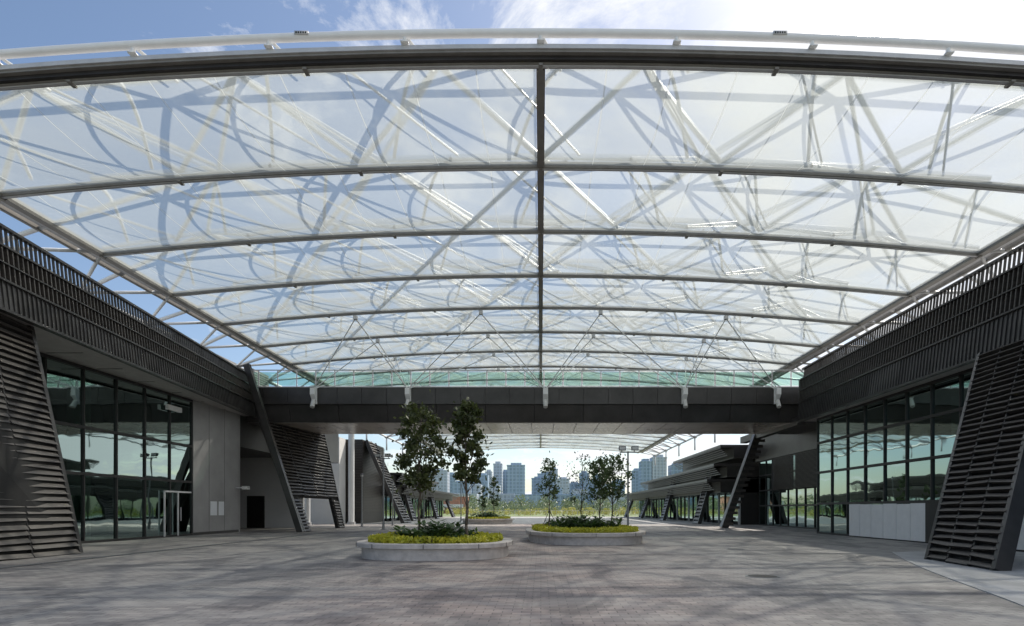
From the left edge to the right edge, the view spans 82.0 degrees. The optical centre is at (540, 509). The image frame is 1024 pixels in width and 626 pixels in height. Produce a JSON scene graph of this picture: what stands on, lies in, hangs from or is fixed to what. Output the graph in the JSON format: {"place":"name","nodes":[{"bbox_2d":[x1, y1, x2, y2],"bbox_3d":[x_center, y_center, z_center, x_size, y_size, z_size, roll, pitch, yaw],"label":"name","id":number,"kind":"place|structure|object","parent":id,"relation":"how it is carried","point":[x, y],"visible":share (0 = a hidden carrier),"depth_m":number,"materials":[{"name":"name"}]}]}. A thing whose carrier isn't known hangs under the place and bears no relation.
{"place":"outdoors","nodes":[
{"label":"outdoors","id":0,"kind":"place"},
{"bbox_2d":[217,354,268,385],"bbox_3d":[-20.175,-8.430,30.298,2.850,1.540,20.604,0,0,0],"label":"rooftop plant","id":1,"kind":"object","parent":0,"point":[263,379],"visible":0.12,"depth_m":39.41,"materials":[{"name":"green plant"}]},
{"bbox_2d":[429,468,449,492],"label":"office tower","id":2,"kind":"structure","parent":0,"point":[444,484],"depth_m":1500.00,"materials":[{"name":"grey concrete"}]},
{"bbox_2d":[450,472,456,492],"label":"office tower","id":3,"kind":"structure","parent":0,"point":[452,479],"depth_m":1799.00,"materials":[{"name":"blue glass"}]},
{"bbox_2d":[452,481,471,493],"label":"office tower","id":4,"kind":"structure","parent":0,"point":[457,488],"depth_m":1400.00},
{"bbox_2d":[454,493,478,508],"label":"office tower","id":5,"kind":"structure","parent":0,"point":[462,494],"depth_m":1200.00,"materials":[{"name":"blue glass"}]},
{"bbox_2d":[472,483,481,504],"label":"office tower","id":6,"kind":"structure","parent":0,"point":[476,490],"depth_m":1300.00,"materials":[{"name":"blue glass"}]},
{"bbox_2d":[479,473,488,497],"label":"office tower","id":7,"kind":"structure","parent":0,"point":[483,480],"depth_m":1500.00,"materials":[{"name":"blue glass"}]},
{"bbox_2d":[485,470,492,484],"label":"office tower","id":8,"kind":"structure","parent":0,"point":[489,473],"depth_m":1800.00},
{"bbox_2d":[489,484,500,504],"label":"office tower","id":9,"kind":"structure","parent":0,"point":[495,492],"depth_m":1350.00,"materials":[{"name":"blue glass"}]},
{"bbox_2d":[493,461,502,493],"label":"office tower","id":10,"kind":"structure","parent":0,"point":[498,469],"depth_m":1600.00,"materials":[{"name":"blue glass"}]},
{"bbox_2d":[503,470,506,493],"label":"office tower","id":11,"kind":"structure","parent":0,"point":[504,481],"depth_m":1659.14,"materials":[{"name":"blue glass"}]},
{"bbox_2d":[494,494,519,507],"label":"office tower","id":12,"kind":"structure","parent":0,"point":[507,498],"depth_m":1250.00,"materials":[{"name":"blue glass"}]},
{"bbox_2d":[0,524,1023,625],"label":"brick paving","id":13,"kind":"structure","parent":0,"point":[677,574],"depth_m":10.90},
{"bbox_2d":[0,314,82,560],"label":"leaning louvre pier","id":14,"kind":"structure","parent":13,"relation":"on","point":[37,516],"depth_m":17.58,"materials":[{"name":"grey metal"}]},
{"bbox_2d":[40,352,192,543],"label":"curtain wall","id":15,"kind":"structure","parent":13,"relation":"on","point":[126,446],"depth_m":26.21,"materials":[{"name":"clear glass"}]},
{"bbox_2d":[0,532,329,568],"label":"drain grating","id":16,"kind":"object","parent":13,"relation":"on","point":[141,552],"visible":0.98,"depth_m":18.39,"materials":[{"name":"grey metal"}]},
{"bbox_2d":[0,312,338,534],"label":"walls and soffit","id":17,"kind":"structure","parent":13,"relation":"on","point":[231,452],"depth_m":34.39,"materials":[{"name":"grey paint"}]},
{"bbox_2d":[0,223,255,417],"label":"finned fascia","id":18,"kind":"structure","parent":17,"relation":"attached to","point":[36,294],"depth_m":21.97,"materials":[{"name":"grey metal"}]},
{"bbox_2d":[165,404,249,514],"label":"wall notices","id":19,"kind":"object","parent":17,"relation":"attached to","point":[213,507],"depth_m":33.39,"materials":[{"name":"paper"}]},
{"bbox_2d":[0,28,1023,385],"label":"membrane canopy","id":20,"kind":"object","parent":17,"relation":"on","point":[346,158],"visible":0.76,"depth_m":19.25,"materials":[{"name":"fabric"}]},
{"bbox_2d":[243,363,344,531],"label":"leaning louvre pier","id":21,"kind":"structure","parent":13,"relation":"on","point":[301,459],"depth_m":38.54,"materials":[{"name":"grey metal"}]},
{"bbox_2d":[244,310,814,433],"bbox_3d":[-0.443,-8.049,37.850,37.165,5.098,13.100,0,0,0],"label":"footbridge","id":22,"kind":"object","parent":21,"relation":"on","point":[581,409],"visible":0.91,"depth_m":37.15,"materials":[{"name":"grey metal"}]},
{"bbox_2d":[305,498,311,524],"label":"canopy column","id":23,"kind":"structure","parent":13,"relation":"on","point":[307,507],"depth_m":51.84,"materials":[{"name":"white metal"}]},
{"bbox_2d":[347,434,354,524],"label":"canopy column","id":24,"kind":"structure","parent":13,"relation":"on","point":[350,479],"depth_m":53.75,"materials":[{"name":"white metal"}]},
{"bbox_2d":[360,473,362,525],"bbox_3d":[-14.600,-0.770,48.000,0.320,4.340,0.320,0,0,0],"label":"street lamp","id":25,"kind":"object","parent":13,"relation":"on","point":[361,474],"visible":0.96,"depth_m":47.96,"materials":[{"name":"grey metal"}]},
{"bbox_2d":[375,453,390,529],"bbox_3d":[-10.700,-1.185,39.925,1.060,5.170,0.470,0,0,0],"label":"floodlight pole","id":26,"kind":"object","parent":13,"relation":"on","point":[378,455],"visible":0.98,"depth_m":39.95,"materials":[{"name":"grey metal"}]},
{"bbox_2d":[390,482,393,525],"bbox_3d":[-12.600,-0.470,50.000,0.320,3.740,0.320,0,0,0],"label":"street lamp","id":27,"kind":"object","parent":13,"relation":"on","point":[392,483],"visible":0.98,"depth_m":49.95,"materials":[{"name":"grey metal"}]},
{"bbox_2d":[356,519,512,560],"bbox_3d":[-3.144,0.835,17.945,4.591,1.130,4.391,0,0,0],"label":"planter","id":28,"kind":"object","parent":13,"relation":"on","point":[438,542],"visible":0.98,"depth_m":16.29,"materials":[{"name":"concrete"}]},
{"bbox_2d":[387,389,455,533],"bbox_3d":[-3.640,-1.303,17.854,1.976,4.612,2.219,0,0,-33],"label":"planter tree","id":29,"kind":"object","parent":28,"relation":"on","point":[412,447],"visible":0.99,"depth_m":17.76,"materials":[{"name":"green plant"}]},
{"bbox_2d":[442,397,493,535],"bbox_3d":[-2.170,-1.190,17.671,1.556,4.387,1.665,0,0,0],"label":"planter tree","id":30,"kind":"object","parent":28,"relation":"on","point":[463,422],"visible":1,"depth_m":17.48,"materials":[{"name":"green plant"}]},
{"bbox_2d":[514,511,635,515],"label":"guard railing","id":31,"kind":"object","parent":13,"relation":"on","point":[577,513],"visible":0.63,"depth_m":111.90,"materials":[{"name":"metal"}]},
{"bbox_2d":[525,514,645,545],"bbox_3d":[1.906,0.806,26.795,5.191,1.187,8.691,0,0,-3],"label":"planter","id":32,"kind":"object","parent":13,"relation":"on","point":[572,530],"visible":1,"depth_m":23.32,"materials":[{"name":"concrete"}]},
{"bbox_2d":[535,450,563,525],"bbox_3d":[0.368,-0.851,26.985,1.348,3.703,1.324,0,0,0],"label":"young tree","id":33,"kind":"object","parent":32,"relation":"on","point":[554,491],"visible":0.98,"depth_m":26.92,"materials":[{"name":"green plant"}]},
{"bbox_2d":[563,451,595,514],"bbox_3d":[1.821,-0.884,28.012,1.958,3.774,2.074,0,0,18],"label":"young tree","id":34,"kind":"object","parent":32,"relation":"on","point":[581,493],"visible":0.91,"depth_m":28.00,"materials":[{"name":"green plant"}]},
{"bbox_2d":[584,456,615,520],"bbox_3d":[2.759,-0.712,26.547,1.379,3.429,1.527,0,0,41],"label":"young tree","id":35,"kind":"object","parent":32,"relation":"on","point":[596,469],"visible":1,"depth_m":26.42,"materials":[{"name":"green plant"}]},
{"bbox_2d":[586,449,635,520],"bbox_3d":[3.363,-0.920,27.520,2.187,3.845,2.155,0,0,33],"label":"young tree","id":36,"kind":"object","parent":32,"relation":"on","point":[612,474],"visible":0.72,"depth_m":27.27,"materials":[{"name":"green plant"}]},
{"bbox_2d":[619,446,638,524],"bbox_3d":[4.750,-1.010,31.925,1.060,4.820,0.470,0,0,0],"label":"floodlight pole","id":37,"kind":"object","parent":13,"relation":"on","point":[633,448],"visible":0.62,"depth_m":31.95,"materials":[{"name":"grey metal"}]},
{"bbox_2d":[719,417,805,527],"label":"leaning column","id":38,"kind":"structure","parent":13,"relation":"on","point":[753,440],"depth_m":43.60,"materials":[{"name":"metal"}]},
{"bbox_2d":[745,574,779,577],"bbox_3d":[4.600,1.392,12.200,0.676,0.016,0.676,0,0,0],"label":"manhole cover","id":39,"kind":"object","parent":13,"relation":"on","point":[761,576],"visible":1,"depth_m":12.10,"materials":[{"name":"metal"}]},
{"bbox_2d":[755,362,974,461],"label":"walls and soffit","id":40,"kind":"structure","parent":13,"relation":"on","point":[798,439],"depth_m":42.50,"materials":[{"name":"paint"}]},
{"bbox_2d":[796,243,1023,422],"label":"finned fascia","id":41,"kind":"structure","parent":40,"relation":"attached to","point":[966,327],"depth_m":23.22,"materials":[{"name":"grey metal"}]},
{"bbox_2d":[759,368,1023,551],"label":"curtain wall","id":42,"kind":"structure","parent":13,"relation":"on","point":[896,448],"depth_m":28.01,"materials":[{"name":"clear glass"}]},
{"bbox_2d":[772,450,816,490],"bbox_3d":[19.035,-2.800,41.950,0.170,2.600,13.100,0,0,0],"label":"louvre screen","id":43,"kind":"object","parent":42,"relation":"attached to","point":[805,470],"visible":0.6,"depth_m":43.61,"materials":[{"name":"grey metal"}]},
{"bbox_2d":[849,503,1023,549],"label":"hoarding boards","id":44,"kind":"object","parent":13,"relation":"on","point":[912,521],"visible":0.6,"depth_m":26.24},
{"bbox_2d":[0,0,1023,493],"label":"sky","id":45,"kind":"structure","parent":0,"point":[23,23],"materials":[{"name":"white"}]},
{"bbox_2d":[507,463,524,494],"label":"office tower","id":46,"kind":"structure","parent":0,"point":[515,478],"depth_m":1500.00,"materials":[{"name":"blue glass"}]},
{"bbox_2d":[344,517,720,523],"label":"plaza pavement","id":47,"kind":"structure","parent":0,"point":[541,520],"depth_m":66.72,"materials":[{"name":"concrete"}]},
{"bbox_2d":[310,437,344,523],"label":"grey wall block","id":48,"kind":"structure","parent":47,"relation":"on","point":[320,511],"depth_m":56.00,"materials":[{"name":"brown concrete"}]},
{"bbox_2d":[345,439,410,522],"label":"louvred block","id":49,"kind":"structure","parent":47,"relation":"on","point":[368,464],"depth_m":59.03,"materials":[{"name":"grey metal"}]},
{"bbox_2d":[384,473,458,520],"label":"louvred pavilion","id":50,"kind":"structure","parent":47,"relation":"on","point":[431,506],"depth_m":82.05,"materials":[{"name":"grey metal"}]},
{"bbox_2d":[462,511,513,523],"bbox_3d":[-5.200,0.805,58.000,5.102,1.190,8.302,0,0,0],"label":"planter","id":51,"kind":"object","parent":47,"relation":"on","point":[486,518],"visible":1,"depth_m":55.09,"materials":[{"name":"concrete"}]},
{"bbox_2d":[477,485,487,511],"bbox_3d":[-5.665,-0.664,57.073,1.140,3.432,1.084,0,0,0],"label":"young tree","id":52,"kind":"object","parent":51,"relation":"in","point":[482,498],"visible":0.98,"depth_m":56.89,"materials":[{"name":"green plant"}]},
{"bbox_2d":[486,476,500,512],"bbox_3d":[-4.967,-1.189,59.860,2.123,4.481,1.631,0,0,0],"label":"young tree","id":53,"kind":"object","parent":51,"relation":"in","point":[494,483],"visible":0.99,"depth_m":59.93,"materials":[{"name":"green plant"}]},
{"bbox_2d":[622,445,758,524],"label":"louvred pavilion","id":54,"kind":"structure","parent":47,"relation":"on","point":[698,489],"depth_m":59.58,"materials":[{"name":"grey metal"}]},
{"bbox_2d":[366,434,715,464],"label":"membrane canopy","id":55,"kind":"object","parent":54,"relation":"on","point":[580,441],"visible":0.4,"depth_m":89.71,"materials":[{"name":"fabric"}]},
{"bbox_2d":[516,494,548,507],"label":"office tower","id":56,"kind":"structure","parent":0,"point":[534,497],"depth_m":1200.00,"materials":[{"name":"blue glass"}]},
{"bbox_2d":[531,476,544,494],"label":"office tower","id":57,"kind":"structure","parent":0,"point":[536,480],"depth_m":1600.00,"materials":[{"name":"blue glass"}]},
{"bbox_2d":[443,510,638,516],"bbox_3d":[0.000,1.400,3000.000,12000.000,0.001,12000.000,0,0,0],"label":"ground","id":58,"kind":"structure","parent":0,"point":[527,515],"depth_m":131.56,"materials":[{"name":"green plant"}]},
{"bbox_2d":[443,496,468,513],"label":"market pavilion","id":59,"kind":"structure","parent":58,"relation":"on","point":[459,501],"depth_m":190.00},
{"bbox_2d":[443,502,636,513],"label":"distant hedge","id":60,"kind":"object","parent":58,"relation":"on","point":[512,508],"visible":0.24,"depth_m":177.33,"materials":[{"name":"green plant"}]},
{"bbox_2d":[445,507,638,515],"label":"flowering shrubs","id":61,"kind":"object","parent":58,"relation":"on","point":[589,511],"visible":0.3,"depth_m":134.72,"materials":[{"name":"green plant"}]},
{"bbox_2d":[469,494,638,512],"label":"distant trees","id":62,"kind":"object","parent":58,"relation":"on","point":[566,503],"visible":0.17,"depth_m":252.40,"materials":[{"name":"green plant"}]},
{"bbox_2d":[537,472,553,494],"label":"office tower","id":63,"kind":"structure","parent":0,"point":[541,474],"depth_m":1700.00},
{"bbox_2d":[556,477,568,493],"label":"office tower","id":64,"kind":"structure","parent":0,"point":[563,484],"depth_m":1500.00,"materials":[{"name":"blue glass"}]},
{"bbox_2d":[550,494,587,509],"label":"office tower","id":65,"kind":"structure","parent":0,"point":[560,498],"depth_m":1200.00,"materials":[{"name":"blue glass"}]},
{"bbox_2d":[569,482,580,493],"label":"office tower","id":66,"kind":"structure","parent":0,"point":[571,487],"depth_m":1600.00,"materials":[{"name":"blue glass"}]},
{"bbox_2d":[571,489,587,494],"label":"office tower","id":67,"kind":"structure","parent":0,"point":[575,491],"depth_m":1300.00,"materials":[{"name":"blue glass"}]},
{"bbox_2d":[579,471,588,488],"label":"office tower","id":68,"kind":"structure","parent":0,"point":[585,473],"depth_m":1800.00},
{"bbox_2d":[583,479,595,505],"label":"office tower","id":69,"kind":"structure","parent":0,"point":[585,485],"depth_m":1550.00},
{"bbox_2d":[593,493,626,509],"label":"office tower","id":70,"kind":"structure","parent":0,"point":[620,498],"depth_m":1200.00,"materials":[{"name":"blue glass"}]},
{"bbox_2d":[611,479,624,492],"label":"office tower","id":71,"kind":"structure","parent":0,"point":[619,485],"depth_m":1620.00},
{"bbox_2d":[631,468,638,507],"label":"office tower","id":72,"kind":"structure","parent":0,"point":[635,485],"depth_m":1800.00,"materials":[{"name":"grey concrete"}]},
{"bbox_2d":[639,459,651,490],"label":"office tower","id":73,"kind":"structure","parent":0,"point":[645,470],"depth_m":1500.00,"materials":[{"name":"blue glass"}]},
{"bbox_2d":[650,455,666,479],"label":"office tower","id":74,"kind":"structure","parent":0,"point":[659,469],"depth_m":1500.00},
{"bbox_2d":[668,463,682,475],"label":"office tower","id":75,"kind":"structure","parent":0,"point":[672,469],"depth_m":1500.00,"materials":[{"name":"blue glass"}]},
{"bbox_2d":[892,543,1023,606],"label":"concrete path","id":76,"kind":"structure","parent":0,"point":[1007,585],"depth_m":12.34,"materials":[{"name":"grey concrete"}]},
{"bbox_2d":[924,339,1023,570],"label":"leaning louvre pier","id":77,"kind":"structure","parent":76,"relation":"on","point":[978,518],"depth_m":16.09,"materials":[{"name":"grey metal"}]}
]}

